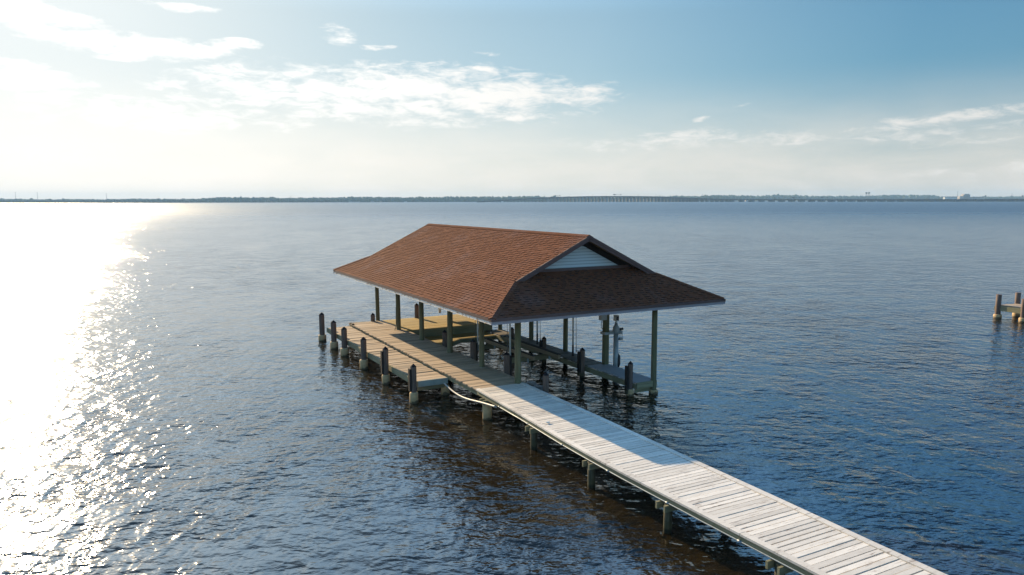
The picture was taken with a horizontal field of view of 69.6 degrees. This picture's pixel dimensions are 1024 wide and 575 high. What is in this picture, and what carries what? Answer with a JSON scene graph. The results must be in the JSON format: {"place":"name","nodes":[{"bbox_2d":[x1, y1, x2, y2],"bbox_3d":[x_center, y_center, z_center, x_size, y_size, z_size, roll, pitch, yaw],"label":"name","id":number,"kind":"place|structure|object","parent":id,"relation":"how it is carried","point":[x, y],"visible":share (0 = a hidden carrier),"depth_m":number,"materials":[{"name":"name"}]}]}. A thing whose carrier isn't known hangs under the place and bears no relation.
{"place":"outdoors","nodes":[
{"label":"outdoors","id":0,"kind":"place"},
{"bbox_2d":[115,200,856,202],"bbox_3d":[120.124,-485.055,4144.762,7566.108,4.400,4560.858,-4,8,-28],"label":"shore","id":1,"kind":"structure","parent":0,"point":[292,202],"depth_m":3270.68,"materials":[{"name":"soil"}]},
{"bbox_2d":[0,194,1023,202],"bbox_3d":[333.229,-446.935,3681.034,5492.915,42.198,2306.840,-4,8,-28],"label":"woodland","id":2,"kind":"object","parent":1,"relation":"on","point":[363,199],"visible":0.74,"depth_m":3290.53,"materials":[{"name":"green plant"}]},
{"bbox_2d":[0,201,1023,574],"bbox_3d":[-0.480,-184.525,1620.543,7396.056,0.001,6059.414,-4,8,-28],"label":"water","id":3,"kind":"structure","parent":0,"point":[184,389],"depth_m":26.34,"materials":[{"name":"blue liquid"}]},
{"bbox_2d":[318,312,325,341],"bbox_3d":[-9.545,2.484,37.111,0.396,2.502,0.390,-4,8,-28],"label":"mooring piling","id":4,"kind":"object","parent":3,"relation":"in","point":[321,336],"visible":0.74,"depth_m":36.94,"materials":[{"name":"brown wood"}]},
{"bbox_2d":[330,320,337,348],"bbox_3d":[-8.473,2.751,35.126,0.383,2.432,0.379,-4,8,-28],"label":"mooring piling","id":5,"kind":"object","parent":3,"relation":"in","point":[334,343],"visible":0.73,"depth_m":34.96,"materials":[{"name":"brown wood"}]},
{"bbox_2d":[340,327,348,356],"bbox_3d":[-7.605,2.957,33.514,0.386,2.398,0.379,-4,8,-28],"label":"mooring piling","id":6,"kind":"object","parent":3,"relation":"in","point":[344,350],"visible":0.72,"depth_m":33.35,"materials":[{"name":"brown wood"}]},
{"bbox_2d":[360,337,367,369],"bbox_3d":[-6.202,3.252,30.908,0.359,2.415,0.358,-4,8,-28],"label":"mooring piling","id":7,"kind":"object","parent":3,"relation":"in","point":[363,362],"visible":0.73,"depth_m":30.75,"materials":[{"name":"brown wood"}]},
{"bbox_2d":[371,313,374,320],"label":"mooring piling","id":8,"kind":"object","parent":3,"relation":"in","point":[372,316],"visible":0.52,"depth_m":37.94,"materials":[{"name":"wood"}]},
{"bbox_2d":[380,346,389,384],"bbox_3d":[-4.855,3.496,28.368,0.341,2.520,0.317,-4,8,-28],"label":"mooring piling","id":9,"kind":"object","parent":3,"relation":"in","point":[384,360],"visible":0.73,"depth_m":28.21,"materials":[{"name":"brown wood"}]},
{"bbox_2d":[408,364,417,403],"bbox_3d":[-3.426,3.846,25.679,0.324,2.450,0.297,-4,8,-28],"label":"mooring piling","id":10,"kind":"object","parent":3,"relation":"in","point":[412,383],"visible":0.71,"depth_m":25.53,"materials":[{"name":"brown wood"}]},
{"bbox_2d":[414,303,418,317],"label":"mooring piling","id":11,"kind":"object","parent":3,"relation":"in","point":[416,305],"visible":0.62,"depth_m":39.00,"materials":[{"name":"wood"}]},
{"bbox_2d":[349,320,525,394],"bbox_3d":[-3.929,3.420,31.495,2.079,1.933,15.120,-4,8,-28],"label":"brown dock","id":12,"kind":"object","parent":3,"relation":"in","point":[465,372],"visible":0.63,"depth_m":29.02,"materials":[{"name":"brown wood"}]},
{"bbox_2d":[327,326,447,390],"bbox_3d":[-5.779,2.818,31.625,1.194,0.413,12.527,-4,8,-28],"label":"mooring dock","id":13,"kind":"object","parent":12,"relation":"attached to","point":[400,364],"visible":0.82,"depth_m":29.22,"materials":[{"name":"brown wood"}]},
{"bbox_2d":[383,314,491,336],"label":"back deck","id":14,"kind":"structure","parent":3,"relation":"on","point":[435,325],"depth_m":37.01,"materials":[{"name":"brown wood"}]},
{"bbox_2d":[442,330,446,346],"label":"mooring piling","id":15,"kind":"object","parent":3,"relation":"in","point":[444,337],"visible":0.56,"depth_m":31.88,"materials":[{"name":"wood"}]},
{"bbox_2d":[424,331,495,345],"bbox_3d":[-2.418,3.204,35.168,3.996,1.491,2.812,-4,8,-28],"label":"landing","id":16,"kind":"object","parent":3,"relation":"in","point":[462,338],"visible":0.16,"depth_m":35.57,"materials":[{"name":"brown wood"}]},
{"bbox_2d":[470,339,477,360],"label":"mooring piling","id":17,"kind":"object","parent":3,"relation":"in","point":[473,349],"visible":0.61,"depth_m":29.35,"materials":[{"name":"wood"}]},
{"bbox_2d":[503,352,511,375],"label":"mooring piling","id":18,"kind":"object","parent":3,"relation":"in","point":[507,363],"visible":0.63,"depth_m":26.83,"materials":[{"name":"wood"}]},
{"bbox_2d":[511,327,513,346],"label":"mooring piling","id":19,"kind":"object","parent":3,"relation":"in","point":[512,331],"visible":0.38,"depth_m":34.28,"materials":[{"name":"wood"}]},
{"bbox_2d":[333,223,725,393],"bbox_3d":[-0.799,0.717,33.450,9.821,6.828,18.965,-4,8,-28],"label":"boat shelter","id":20,"kind":"object","parent":3,"relation":"in","point":[499,277],"visible":1,"depth_m":27.16,"materials":[{"name":"brown wood"}]},
{"bbox_2d":[485,330,656,392],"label":"finger pier","id":21,"kind":"structure","parent":20,"relation":"attached to","point":[643,383],"depth_m":29.03,"materials":[{"name":"grey wood"}]},
{"bbox_2d":[475,318,576,362],"bbox_3d":[0.622,1.569,31.243,3.316,2.581,4.816,-4,8,-28],"label":"boat lift","id":22,"kind":"object","parent":21,"relation":"on","point":[527,356],"visible":0.69,"depth_m":30.82,"materials":[{"name":"grey metal"}]},
{"bbox_2d":[599,315,606,330],"bbox_3d":[3.558,1.263,28.966,0.289,0.927,0.243,-4,8,-28],"label":"control box","id":23,"kind":"object","parent":20,"relation":"attached to","point":[602,317],"visible":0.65,"depth_m":28.86,"materials":[{"name":"grey metal"}]},
{"bbox_2d":[600,315,623,366],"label":"lift drive","id":24,"kind":"structure","parent":20,"relation":"attached to","point":[616,331],"depth_m":29.38,"materials":[{"name":"grey paint"}]},
{"bbox_2d":[539,337,545,363],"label":"mooring piling","id":25,"kind":"object","parent":3,"relation":"in","point":[542,343],"visible":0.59,"depth_m":31.72,"materials":[{"name":"wood"}]},
{"bbox_2d":[543,372,548,392],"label":"mooring piling","id":26,"kind":"object","parent":3,"relation":"in","point":[545,381],"visible":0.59,"depth_m":24.22,"materials":[{"name":"grey wood"}]},
{"bbox_2d":[577,347,584,377],"bbox_3d":[2.750,3.493,29.270,0.283,2.275,0.207,-4,8,-28],"label":"mooring piling","id":27,"kind":"object","parent":3,"relation":"in","point":[581,363],"visible":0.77,"depth_m":29.14,"materials":[{"name":"wood"}]},
{"bbox_2d":[624,361,633,396],"bbox_3d":[4.231,3.784,26.553,0.316,2.328,0.273,-4,8,-28],"label":"mooring piling","id":28,"kind":"object","parent":3,"relation":"in","point":[628,389],"visible":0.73,"depth_m":26.42,"materials":[{"name":"brown wood"}]},
{"bbox_2d":[476,382,946,574],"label":"boardwalk","id":29,"kind":"structure","parent":3,"relation":"in","point":[801,540],"depth_m":15.58,"materials":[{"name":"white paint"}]},
{"bbox_2d":[444,383,803,574],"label":"conduit pipe","id":30,"kind":"object","parent":29,"relation":"attached to","point":[491,405],"visible":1,"depth_m":16.45,"materials":[{"name":"grey paint"}]},
{"bbox_2d":[479,196,1023,201],"bbox_3d":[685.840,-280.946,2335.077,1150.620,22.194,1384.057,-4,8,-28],"label":"road bridge","id":31,"kind":"structure","parent":3,"relation":"on","point":[664,199],"depth_m":2443.88,"materials":[{"name":"grey concrete"}]},
{"bbox_2d":[957,194,972,198],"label":"building","id":32,"kind":"structure","parent":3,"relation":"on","point":[964,196],"depth_m":3226.68,"materials":[{"name":"metal"}]},
{"bbox_2d":[993,292,1023,321],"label":"neighbour dock","id":33,"kind":"object","parent":3,"relation":"in","point":[1014,309],"visible":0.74,"depth_m":43.38,"materials":[{"name":"beige wood"}]},
{"bbox_2d":[0,0,1023,199],"label":"sky","id":34,"kind":"structure","parent":0,"point":[120,99],"materials":[{"name":"blue"}]}
]}

